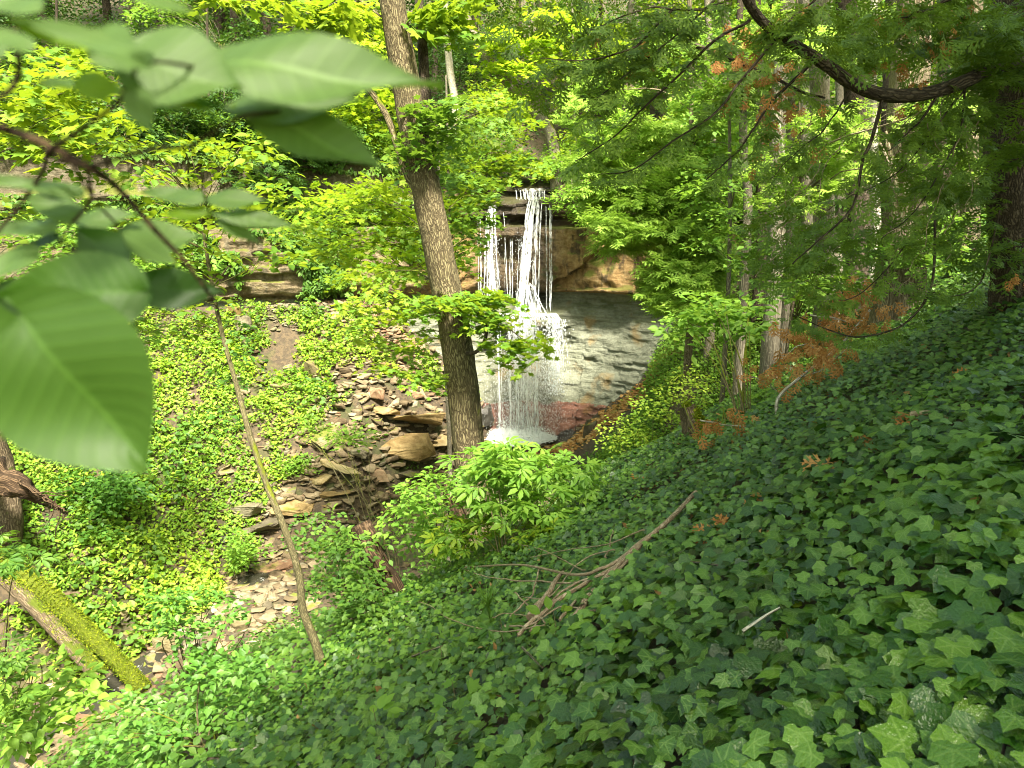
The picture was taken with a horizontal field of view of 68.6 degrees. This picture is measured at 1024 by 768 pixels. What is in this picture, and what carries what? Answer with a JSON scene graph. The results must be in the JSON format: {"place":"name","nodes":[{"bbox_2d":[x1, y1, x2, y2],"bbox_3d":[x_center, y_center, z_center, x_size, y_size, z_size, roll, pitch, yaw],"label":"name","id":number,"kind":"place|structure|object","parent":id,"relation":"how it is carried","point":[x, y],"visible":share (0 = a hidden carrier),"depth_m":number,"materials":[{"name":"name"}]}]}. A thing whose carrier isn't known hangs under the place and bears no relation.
{"place":"outdoors","nodes":[
{"label":"outdoors","id":0,"kind":"place"},
{"bbox_2d":[0,568,295,767],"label":"stream water","id":1,"kind":"structure","parent":0,"point":[114,682],"depth_m":17.42,"materials":[{"name":"liquid"}]},
{"bbox_2d":[0,134,798,442],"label":"cliff","id":2,"kind":"structure","parent":0,"point":[613,341],"depth_m":29.89,"materials":[{"name":"stone"}]},
{"bbox_2d":[61,97,180,142],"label":"leafy shrub","id":3,"kind":"object","parent":2,"relation":"on","point":[123,117],"visible":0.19,"depth_m":25.63,"materials":[{"name":"green plant"}]},
{"bbox_2d":[187,110,271,155],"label":"leafy shrub","id":4,"kind":"object","parent":2,"relation":"on","point":[233,131],"visible":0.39,"depth_m":26.57,"materials":[{"name":"green plant"}]},
{"bbox_2d":[352,120,461,167],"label":"leafy shrub","id":5,"kind":"object","parent":2,"relation":"on","point":[379,141],"visible":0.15,"depth_m":28.72,"materials":[{"name":"green plant"}]},
{"bbox_2d":[0,141,846,298],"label":"cliff plants","id":6,"kind":"object","parent":2,"relation":"on","point":[322,287],"visible":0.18,"depth_m":27.09,"materials":[{"name":"green plant"}]},
{"bbox_2d":[478,188,598,446],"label":"waterfall","id":7,"kind":"structure","parent":2,"relation":"attached to","point":[530,434],"depth_m":29.48,"materials":[{"name":"white liquid"}]},
{"bbox_2d":[4,0,986,190],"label":"hillside","id":8,"kind":"structure","parent":0,"point":[538,142],"depth_m":45.19,"materials":[{"name":"plant"}]},
{"bbox_2d":[0,0,105,72],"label":"hemlock tree","id":9,"kind":"object","parent":8,"relation":"on","point":[43,15],"visible":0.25,"depth_m":31.53,"materials":[{"name":"green plant"}]},
{"bbox_2d":[55,0,207,143],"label":"hemlock tree","id":10,"kind":"object","parent":8,"relation":"on","point":[195,123],"visible":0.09,"depth_m":26.54,"materials":[{"name":"green plant"}]},
{"bbox_2d":[107,1,209,35],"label":"hemlock tree","id":11,"kind":"object","parent":8,"relation":"on","point":[157,26],"visible":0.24,"depth_m":37.44,"materials":[{"name":"green plant"}]},
{"bbox_2d":[142,90,244,155],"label":"leafy shrub","id":12,"kind":"object","parent":8,"relation":"on","point":[172,127],"visible":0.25,"depth_m":26.37,"materials":[{"name":"green plant"}]},
{"bbox_2d":[145,0,260,91],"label":"hemlock tree","id":13,"kind":"object","parent":8,"relation":"on","point":[217,21],"visible":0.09,"depth_m":34.65,"materials":[{"name":"green plant"}]},
{"bbox_2d":[120,0,292,120],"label":"dogwood tree","id":14,"kind":"object","parent":8,"relation":"on","point":[150,15],"visible":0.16,"depth_m":32.26,"materials":[{"name":"green plant"}]},
{"bbox_2d":[175,0,273,101],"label":"hemlock tree","id":15,"kind":"object","parent":8,"relation":"on","point":[233,16],"visible":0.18,"depth_m":29.82,"materials":[{"name":"green plant"}]},
{"bbox_2d":[143,8,351,146],"bbox_3d":[-9.976,-12.460,27.529,8.647,9.529,5.425,0,12,0],"label":"hemlock tree","id":16,"kind":"object","parent":8,"relation":"on","point":[233,93],"visible":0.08,"depth_m":26.80,"materials":[{"name":"green plant"}]},
{"bbox_2d":[201,0,334,101],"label":"hemlock tree","id":17,"kind":"object","parent":8,"relation":"on","point":[267,32],"visible":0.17,"depth_m":29.17,"materials":[{"name":"green plant"}]},
{"bbox_2d":[217,4,376,195],"bbox_3d":[-8.081,-11.613,26.392,6.161,9.952,4.968,0,12,0],"label":"hemlock tree","id":18,"kind":"object","parent":8,"relation":"on","point":[313,162],"visible":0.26,"depth_m":26.38,"materials":[{"name":"green plant"}]},
{"bbox_2d":[312,0,417,153],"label":"maple tree","id":19,"kind":"object","parent":8,"relation":"on","point":[380,93],"visible":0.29,"depth_m":28.24,"materials":[{"name":"green plant"}]},
{"bbox_2d":[313,0,463,122],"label":"hemlock tree","id":20,"kind":"object","parent":8,"relation":"on","point":[412,8],"visible":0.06,"depth_m":33.40,"materials":[{"name":"green plant"}]},
{"bbox_2d":[406,0,482,104],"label":"hemlock tree","id":21,"kind":"object","parent":8,"relation":"on","point":[435,68],"visible":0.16,"depth_m":37.59,"materials":[{"name":"green plant"}]},
{"bbox_2d":[442,1,459,157],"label":"leaning tree","id":22,"kind":"object","parent":8,"relation":"on","point":[450,74],"visible":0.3,"depth_m":30.90,"materials":[{"name":"plant"}]},
{"bbox_2d":[438,39,494,95],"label":"leafy shrub","id":23,"kind":"object","parent":8,"relation":"on","point":[465,75],"visible":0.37,"depth_m":41.41,"materials":[{"name":"green plant"}]},
{"bbox_2d":[429,0,520,92],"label":"hemlock tree","id":24,"kind":"object","parent":8,"relation":"on","point":[482,13],"visible":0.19,"depth_m":42.46,"materials":[{"name":"green plant"}]},
{"bbox_2d":[0,0,982,189],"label":"hillside undergrowth","id":25,"kind":"object","parent":8,"relation":"on","point":[91,24],"visible":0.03,"depth_m":40.93,"materials":[{"name":"green plant"}]},
{"bbox_2d":[461,75,529,123],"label":"leafy shrub","id":26,"kind":"object","parent":8,"relation":"on","point":[485,84],"visible":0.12,"depth_m":37.68,"materials":[{"name":"green plant"}]},
{"bbox_2d":[463,111,530,161],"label":"leafy shrub","id":27,"kind":"object","parent":8,"relation":"on","point":[514,135],"visible":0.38,"depth_m":33.24,"materials":[{"name":"green plant"}]},
{"bbox_2d":[459,3,563,190],"bbox_3d":[-1.781,-14.472,30.683,7.736,14.454,8.419,-12,17,-44],"label":"leaning tree","id":28,"kind":"object","parent":8,"relation":"on","point":[549,129],"visible":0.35,"depth_m":29.81,"materials":[{"name":"grey plant"}]},
{"bbox_2d":[479,0,602,105],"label":"broadleaf tree","id":29,"kind":"object","parent":8,"relation":"on","point":[537,5],"visible":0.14,"depth_m":41.31,"materials":[{"name":"green plant"}]},
{"bbox_2d":[464,3,634,188],"bbox_3d":[1.573,-13.044,29.397,8.150,10.685,4.803,0,12,0],"label":"maple tree","id":30,"kind":"object","parent":8,"relation":"on","point":[510,67],"visible":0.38,"depth_m":28.48,"materials":[{"name":"green plant"}]},
{"bbox_2d":[533,150,607,227],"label":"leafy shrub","id":31,"kind":"object","parent":8,"relation":"on","point":[573,213],"visible":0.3,"depth_m":27.98,"materials":[{"name":"green plant"}]},
{"bbox_2d":[519,0,641,137],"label":"maple tree","id":32,"kind":"object","parent":8,"relation":"on","point":[554,3],"visible":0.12,"depth_m":36.51,"materials":[{"name":"green plant"}]},
{"bbox_2d":[555,0,701,124],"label":"broadleaf tree","id":33,"kind":"object","parent":8,"relation":"on","point":[630,6],"visible":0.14,"depth_m":31.98,"materials":[{"name":"green plant"}]},
{"bbox_2d":[623,0,716,123],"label":"broadleaf tree","id":34,"kind":"object","parent":8,"relation":"on","point":[663,95],"visible":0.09,"depth_m":33.58,"materials":[{"name":"green plant"}]},
{"bbox_2d":[641,0,776,97],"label":"maple tree","id":35,"kind":"object","parent":8,"relation":"on","point":[693,7],"visible":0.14,"depth_m":30.54,"materials":[{"name":"green plant"}]},
{"bbox_2d":[697,0,882,135],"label":"broadleaf tree","id":36,"kind":"object","parent":8,"relation":"on","point":[774,1],"visible":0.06,"depth_m":28.10,"materials":[{"name":"green plant"}]},
{"bbox_2d":[0,198,1023,767],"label":"ground","id":37,"kind":"structure","parent":0,"point":[282,352],"depth_m":22.71,"materials":[{"name":"soil"}]},
{"bbox_2d":[0,433,23,552],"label":"leaning snag","id":38,"kind":"object","parent":37,"relation":"on","point":[11,514],"visible":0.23,"depth_m":18.03,"materials":[{"name":"brown wood"}]},
{"bbox_2d":[0,526,63,740],"bbox_3d":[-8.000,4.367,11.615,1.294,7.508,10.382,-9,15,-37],"label":"leafy shrub","id":39,"kind":"object","parent":37,"relation":"on","point":[9,665],"visible":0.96,"depth_m":7.80,"materials":[{"name":"green plant"}]},
{"bbox_2d":[0,456,68,537],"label":"uprooted stump","id":40,"kind":"object","parent":37,"relation":"on","point":[14,483],"visible":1,"depth_m":16.26,"materials":[{"name":"brown wood"}]},
{"bbox_2d":[0,569,107,679],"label":"fallen log","id":41,"kind":"object","parent":37,"relation":"on","point":[49,621],"visible":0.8,"depth_m":16.15,"materials":[{"name":"brown wood"}]},
{"bbox_2d":[0,643,141,767],"bbox_3d":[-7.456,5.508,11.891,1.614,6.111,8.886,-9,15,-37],"label":"leafy shrub","id":42,"kind":"object","parent":37,"relation":"on","point":[32,730],"visible":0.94,"depth_m":8.46,"materials":[{"name":"green plant"}]},
{"bbox_2d":[0,42,147,172],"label":"maple tree","id":43,"kind":"object","parent":37,"relation":"on","point":[32,117],"visible":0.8,"depth_m":6.70,"materials":[{"name":"green plant"}]},
{"bbox_2d":[0,546,151,695],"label":"mossy log","id":44,"kind":"object","parent":37,"relation":"on","point":[104,649],"visible":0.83,"depth_m":17.22,"materials":[{"name":"green plant"}]},
{"bbox_2d":[37,459,156,544],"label":"leafy shrub","id":45,"kind":"object","parent":37,"relation":"on","point":[107,487],"visible":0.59,"depth_m":19.88,"materials":[{"name":"green plant"}]},
{"bbox_2d":[0,194,233,282],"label":"dogwood tree","id":46,"kind":"object","parent":37,"relation":"on","point":[142,265],"visible":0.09,"depth_m":14.19,"materials":[{"name":"green plant"}]},
{"bbox_2d":[0,121,328,677],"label":"sapling","id":47,"kind":"object","parent":37,"relation":"on","point":[224,161],"visible":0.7,"depth_m":8.24,"materials":[{"name":"green plant"}]},
{"bbox_2d":[71,644,297,767],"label":"leafy shrub","id":48,"kind":"object","parent":37,"relation":"on","point":[256,665],"visible":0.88,"depth_m":7.80,"materials":[{"name":"green plant"}]},
{"bbox_2d":[134,584,258,691],"bbox_3d":[-4.708,4.314,11.717,1.523,4.256,5.066,-5,13,-20],"label":"leafy shrub","id":49,"kind":"object","parent":37,"relation":"on","point":[196,651],"visible":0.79,"depth_m":9.70,"materials":[{"name":"green plant"}]},
{"bbox_2d":[53,298,383,648],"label":"yellow weeds","id":50,"kind":"object","parent":37,"relation":"on","point":[154,514],"visible":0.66,"depth_m":21.31,"materials":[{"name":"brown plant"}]},
{"bbox_2d":[0,0,442,473],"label":"viburnum shrub","id":51,"kind":"object","parent":37,"relation":"on","point":[77,387],"visible":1,"depth_m":0.41,"materials":[{"name":"green plant"}]},
{"bbox_2d":[58,292,417,662],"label":"tall weeds","id":52,"kind":"object","parent":37,"relation":"on","point":[129,640],"visible":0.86,"depth_m":21.57,"materials":[{"name":"green plant"}]},
{"bbox_2d":[0,293,480,702],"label":"jewelweed cover","id":53,"kind":"object","parent":37,"relation":"on","point":[41,487],"visible":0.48,"depth_m":22.11,"materials":[{"name":"green plant"}]},
{"bbox_2d":[216,526,279,573],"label":"leafy shrub","id":54,"kind":"object","parent":37,"relation":"on","point":[243,553],"visible":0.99,"depth_m":20.18,"materials":[{"name":"green plant"}]},
{"bbox_2d":[230,499,270,516],"bbox_3d":[-7.801,3.683,22.354,1.290,0.345,0.888,-5,6,28],"label":"rock","id":55,"kind":"object","parent":37,"relation":"on","point":[247,509],"visible":0.82,"depth_m":21.97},
{"bbox_2d":[0,300,582,767],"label":"creek rubble","id":56,"kind":"object","parent":37,"relation":"on","point":[278,576],"visible":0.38,"depth_m":21.53,"materials":[{"name":"stone"}]},
{"bbox_2d":[270,499,314,515],"bbox_3d":[-6.576,3.622,22.734,1.538,0.261,1.290,-3,20,-29],"label":"rock","id":57,"kind":"object","parent":37,"relation":"on","point":[292,507],"visible":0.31,"depth_m":22.36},
{"bbox_2d":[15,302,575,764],"bbox_3d":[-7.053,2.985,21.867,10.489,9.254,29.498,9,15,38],"label":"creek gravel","id":58,"kind":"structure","parent":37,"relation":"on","point":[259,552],"depth_m":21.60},
{"bbox_2d":[275,452,321,483],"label":"leafy shrub","id":59,"kind":"object","parent":37,"relation":"on","point":[298,468],"visible":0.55,"depth_m":23.16,"materials":[{"name":"green plant"}]},
{"bbox_2d":[20,300,589,767],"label":"creek stones","id":60,"kind":"object","parent":37,"relation":"on","point":[150,658],"visible":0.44,"depth_m":21.76,"materials":[{"name":"stone"}]},
{"bbox_2d":[260,299,396,340],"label":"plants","id":61,"kind":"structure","parent":37,"relation":"on","point":[274,328],"depth_m":27.42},
{"bbox_2d":[276,414,400,577],"bbox_3d":[-3.491,2.610,16.236,3.323,4.082,2.499,10,15,38],"label":"honeysuckle shrub","id":62,"kind":"object","parent":37,"relation":"on","point":[348,436],"visible":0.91,"depth_m":15.87,"materials":[{"name":"green plant"}]},
{"bbox_2d":[281,503,410,637],"bbox_3d":[-2.348,2.798,10.318,2.292,2.319,1.832,5,13,24],"label":"honeysuckle shrub","id":63,"kind":"object","parent":37,"relation":"on","point":[338,582],"visible":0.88,"depth_m":9.89,"materials":[{"name":"green plant"}]},
{"bbox_2d":[34,403,667,767],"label":"creekside cover","id":64,"kind":"object","parent":37,"relation":"on","point":[282,641],"visible":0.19,"depth_m":11.94,"materials":[{"name":"green plant"}]},
{"bbox_2d":[265,125,461,560],"bbox_3d":[-3.183,0.044,16.948,4.296,11.216,4.213,0,12,0],"label":"maple tree","id":65,"kind":"object","parent":37,"relation":"on","point":[384,189],"visible":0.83,"depth_m":15.56,"materials":[{"name":"green plant"}]},
{"bbox_2d":[309,298,440,409],"bbox_3d":[-5.466,-1.253,28.904,5.667,4.080,3.324,8,15,34],"label":"gully rubble","id":66,"kind":"object","parent":37,"relation":"on","point":[387,331],"visible":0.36,"depth_m":28.29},
{"bbox_2d":[349,519,403,601],"bbox_3d":[-1.876,2.701,10.743,0.912,1.575,0.466,1,12,6],"label":"broken stump","id":67,"kind":"object","parent":37,"relation":"on","point":[397,584],"visible":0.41,"depth_m":10.60,"materials":[{"name":"brown wood"}]},
{"bbox_2d":[187,0,567,551],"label":"maple tree","id":68,"kind":"object","parent":37,"relation":"on","point":[451,308],"visible":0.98,"depth_m":11.57,"materials":[{"name":"green plant"}]},
{"bbox_2d":[274,299,493,531],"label":"talus slabs","id":69,"kind":"structure","parent":37,"relation":"on","point":[371,468],"depth_m":25.09,"materials":[{"name":"stone"}]},
{"bbox_2d":[367,693,403,735],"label":"seedling","id":70,"kind":"object","parent":37,"relation":"on","point":[384,702],"visible":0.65,"depth_m":4.98,"materials":[{"name":"green plant"}]},
{"bbox_2d":[381,433,435,461],"bbox_3d":[-3.823,2.209,25.858,2.377,0.677,1.217,-4,18,0],"label":"rock","id":71,"kind":"object","parent":37,"relation":"on","point":[416,447],"visible":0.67,"depth_m":25.44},
{"bbox_2d":[388,412,445,424],"bbox_3d":[-3.717,1.181,27.189,2.561,0.517,3.055,5,-4,-26],"label":"rock","id":72,"kind":"object","parent":37,"relation":"on","point":[433,418],"visible":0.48,"depth_m":26.58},
{"bbox_2d":[346,464,494,572],"bbox_3d":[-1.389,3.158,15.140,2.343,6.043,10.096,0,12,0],"label":"honeysuckle shrub","id":73,"kind":"object","parent":37,"relation":"on","point":[415,506],"visible":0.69,"depth_m":10.56,"materials":[{"name":"green plant"}]},
{"bbox_2d":[415,623,462,672],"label":"seedling","id":74,"kind":"object","parent":37,"relation":"on","point":[435,662],"visible":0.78,"depth_m":5.98,"materials":[{"name":"green plant"}]},
{"bbox_2d":[429,677,481,719],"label":"seedling","id":75,"kind":"object","parent":37,"relation":"on","point":[473,686],"visible":0.67,"depth_m":4.56,"materials":[{"name":"green plant"}]},
{"bbox_2d":[412,75,556,557],"bbox_3d":[-0.873,-1.103,18.997,3.685,12.711,3.839,-6,13,-24],"label":"maple tree","id":76,"kind":"object","parent":37,"relation":"on","point":[492,164],"visible":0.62,"depth_m":17.92,"materials":[{"name":"green plant"}]},
{"bbox_2d":[473,575,501,649],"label":"grass tuft","id":77,"kind":"object","parent":37,"relation":"on","point":[487,610],"visible":0.41,"depth_m":6.11,"materials":[{"name":"green plant"}]},
{"bbox_2d":[476,610,525,650],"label":"seedling","id":78,"kind":"object","parent":37,"relation":"on","point":[482,633],"visible":0.86,"depth_m":5.43,"materials":[{"name":"green plant"}]},
{"bbox_2d":[419,436,609,569],"bbox_3d":[0.053,1.490,9.901,2.462,1.702,2.478,0,12,0],"label":"buckeye shrub","id":79,"kind":"object","parent":37,"relation":"on","point":[503,471],"visible":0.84,"depth_m":9.57,"materials":[{"name":"green plant"}]},
{"bbox_2d":[517,538,651,636],"bbox_3d":[0.554,1.454,5.540,1.485,0.288,0.142,-10,16,-40],"label":"fallen branch","id":80,"kind":"object","parent":37,"relation":"on","point":[639,546],"visible":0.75,"depth_m":5.46,"materials":[{"name":"brown wood"}]},
{"bbox_2d":[179,216,1023,767],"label":"ivy ground cover","id":81,"kind":"object","parent":37,"relation":"on","point":[953,662],"visible":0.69,"depth_m":4.07,"materials":[{"name":"green plant"}]},
{"bbox_2d":[536,324,694,457],"bbox_3d":[3.967,-0.157,28.069,6.429,5.871,3.448,3,12,13],"label":"bowl rubble","id":82,"kind":"object","parent":37,"relation":"on","point":[613,414],"visible":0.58,"depth_m":28.17,"materials":[{"name":"stone"}]},
{"bbox_2d":[256,245,1009,751],"bbox_3d":[2.940,0.326,9.392,8.212,5.843,15.346,9,15,37],"label":"fallen branch","id":83,"kind":"object","parent":37,"relation":"on","point":[673,515],"depth_m":6.21,"materials":[{"name":"wood"}]},
{"bbox_2d":[546,0,768,425],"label":"maple tree","id":84,"kind":"object","parent":37,"relation":"on","point":[664,230],"visible":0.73,"depth_m":19.38,"materials":[{"name":"green plant"}]},
{"bbox_2d":[593,364,723,460],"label":"leafy shrub","id":85,"kind":"object","parent":37,"relation":"on","point":[670,399],"visible":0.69,"depth_m":18.50,"materials":[{"name":"green plant"}]},
{"bbox_2d":[680,400,706,444],"bbox_3d":[2.898,0.813,11.475,0.791,1.109,0.670,0,12,0],"label":"mossy stump","id":86,"kind":"object","parent":37,"relation":"on","point":[694,413],"visible":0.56,"depth_m":11.45,"materials":[{"name":"wood"}]},
{"bbox_2d":[639,2,768,410],"bbox_3d":[4.710,-3.506,18.088,3.571,14.749,4.056,0,12,0],"label":"hemlock tree","id":87,"kind":"object","parent":37,"relation":"on","point":[731,188],"visible":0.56,"depth_m":17.52,"materials":[{"name":"green plant"}]},
{"bbox_2d":[702,0,717,366],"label":"broadleaf tree","id":88,"kind":"object","parent":37,"relation":"on","point":[706,342],"visible":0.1,"depth_m":24.08,"materials":[{"name":"brown plant"}]},
{"bbox_2d":[648,290,779,416],"bbox_3d":[3.079,-0.488,11.630,1.968,1.870,2.624,5,13,23],"label":"viburnum shrub","id":89,"kind":"object","parent":37,"relation":"on","point":[731,320],"visible":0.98,"depth_m":11.41,"materials":[{"name":"green plant"}]},
{"bbox_2d":[689,0,771,394],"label":"cedar tree","id":90,"kind":"object","parent":37,"relation":"on","point":[744,279],"visible":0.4,"depth_m":17.33,"materials":[{"name":"brown plant"}]},
{"bbox_2d":[479,0,1023,353],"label":"cedar tree","id":91,"kind":"object","parent":37,"relation":"on","point":[993,76],"visible":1,"depth_m":5.92,"materials":[{"name":"green plant"}]},
{"bbox_2d":[750,0,767,325],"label":"broadleaf tree","id":92,"kind":"object","parent":37,"relation":"on","point":[755,292],"visible":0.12,"depth_m":22.43,"materials":[{"name":"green plant"}]},
{"bbox_2d":[583,217,957,476],"bbox_3d":[5.975,-0.613,22.492,7.452,8.973,13.750,0,12,0],"label":"bank cover","id":93,"kind":"object","parent":37,"relation":"on","point":[664,369],"visible":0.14,"depth_m":24.83,"materials":[{"name":"green plant"}]},
{"bbox_2d":[758,0,793,377],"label":"cedar tree","id":94,"kind":"object","parent":37,"relation":"on","point":[769,346],"visible":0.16,"depth_m":16.37,"materials":[{"name":"brown plant"}]},
{"bbox_2d":[750,0,834,358],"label":"cedar tree","id":95,"kind":"object","parent":37,"relation":"on","point":[785,314],"visible":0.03,"depth_m":17.56,"materials":[{"name":"grey plant"}]},
{"bbox_2d":[721,236,874,318],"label":"leafy shrub","id":96,"kind":"object","parent":37,"relation":"on","point":[824,286],"visible":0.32,"depth_m":12.98,"materials":[{"name":"green plant"}]},
{"bbox_2d":[692,275,908,449],"bbox_3d":[3.457,-0.245,8.979,2.674,2.041,1.012,-3,12,-14],"label":"dead cedar branch","id":97,"kind":"object","parent":37,"relation":"on","point":[815,349],"visible":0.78,"depth_m":8.94,"materials":[{"name":"orange plant"}]},
{"bbox_2d":[800,0,812,295],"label":"broadleaf tree","id":98,"kind":"object","parent":37,"relation":"on","point":[809,217],"visible":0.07,"depth_m":21.12,"materials":[{"name":"grey plant"}]},
{"bbox_2d":[631,176,987,440],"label":"terrace undergrowth","id":99,"kind":"object","parent":37,"relation":"on","point":[790,348],"visible":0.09,"depth_m":23.18,"materials":[{"name":"green plant"}]},
{"bbox_2d":[809,0,842,345],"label":"cedar tree","id":100,"kind":"object","parent":37,"relation":"on","point":[825,86],"visible":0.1,"depth_m":13.89,"materials":[{"name":"grey plant"}]},
{"bbox_2d":[835,0,870,330],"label":"cedar tree","id":101,"kind":"object","parent":37,"relation":"on","point":[853,96],"visible":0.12,"depth_m":16.23,"materials":[{"name":"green plant"}]},
{"bbox_2d":[723,0,983,371],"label":"broadleaf tree","id":102,"kind":"object","parent":37,"relation":"on","point":[843,165],"visible":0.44,"depth_m":12.29,"materials":[{"name":"green plant"}]},
{"bbox_2d":[836,0,896,292],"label":"cedar tree","id":103,"kind":"object","parent":37,"relation":"on","point":[874,105],"visible":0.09,"depth_m":14.52,"materials":[{"name":"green plant"}]},
{"bbox_2d":[863,0,932,337],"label":"cedar tree","id":104,"kind":"object","parent":37,"relation":"on","point":[891,299],"visible":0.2,"depth_m":12.02,"materials":[{"name":"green plant"}]},
{"bbox_2d":[835,201,986,285],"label":"leafy shrub","id":105,"kind":"object","parent":37,"relation":"on","point":[928,259],"visible":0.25,"depth_m":11.62,"materials":[{"name":"green plant"}]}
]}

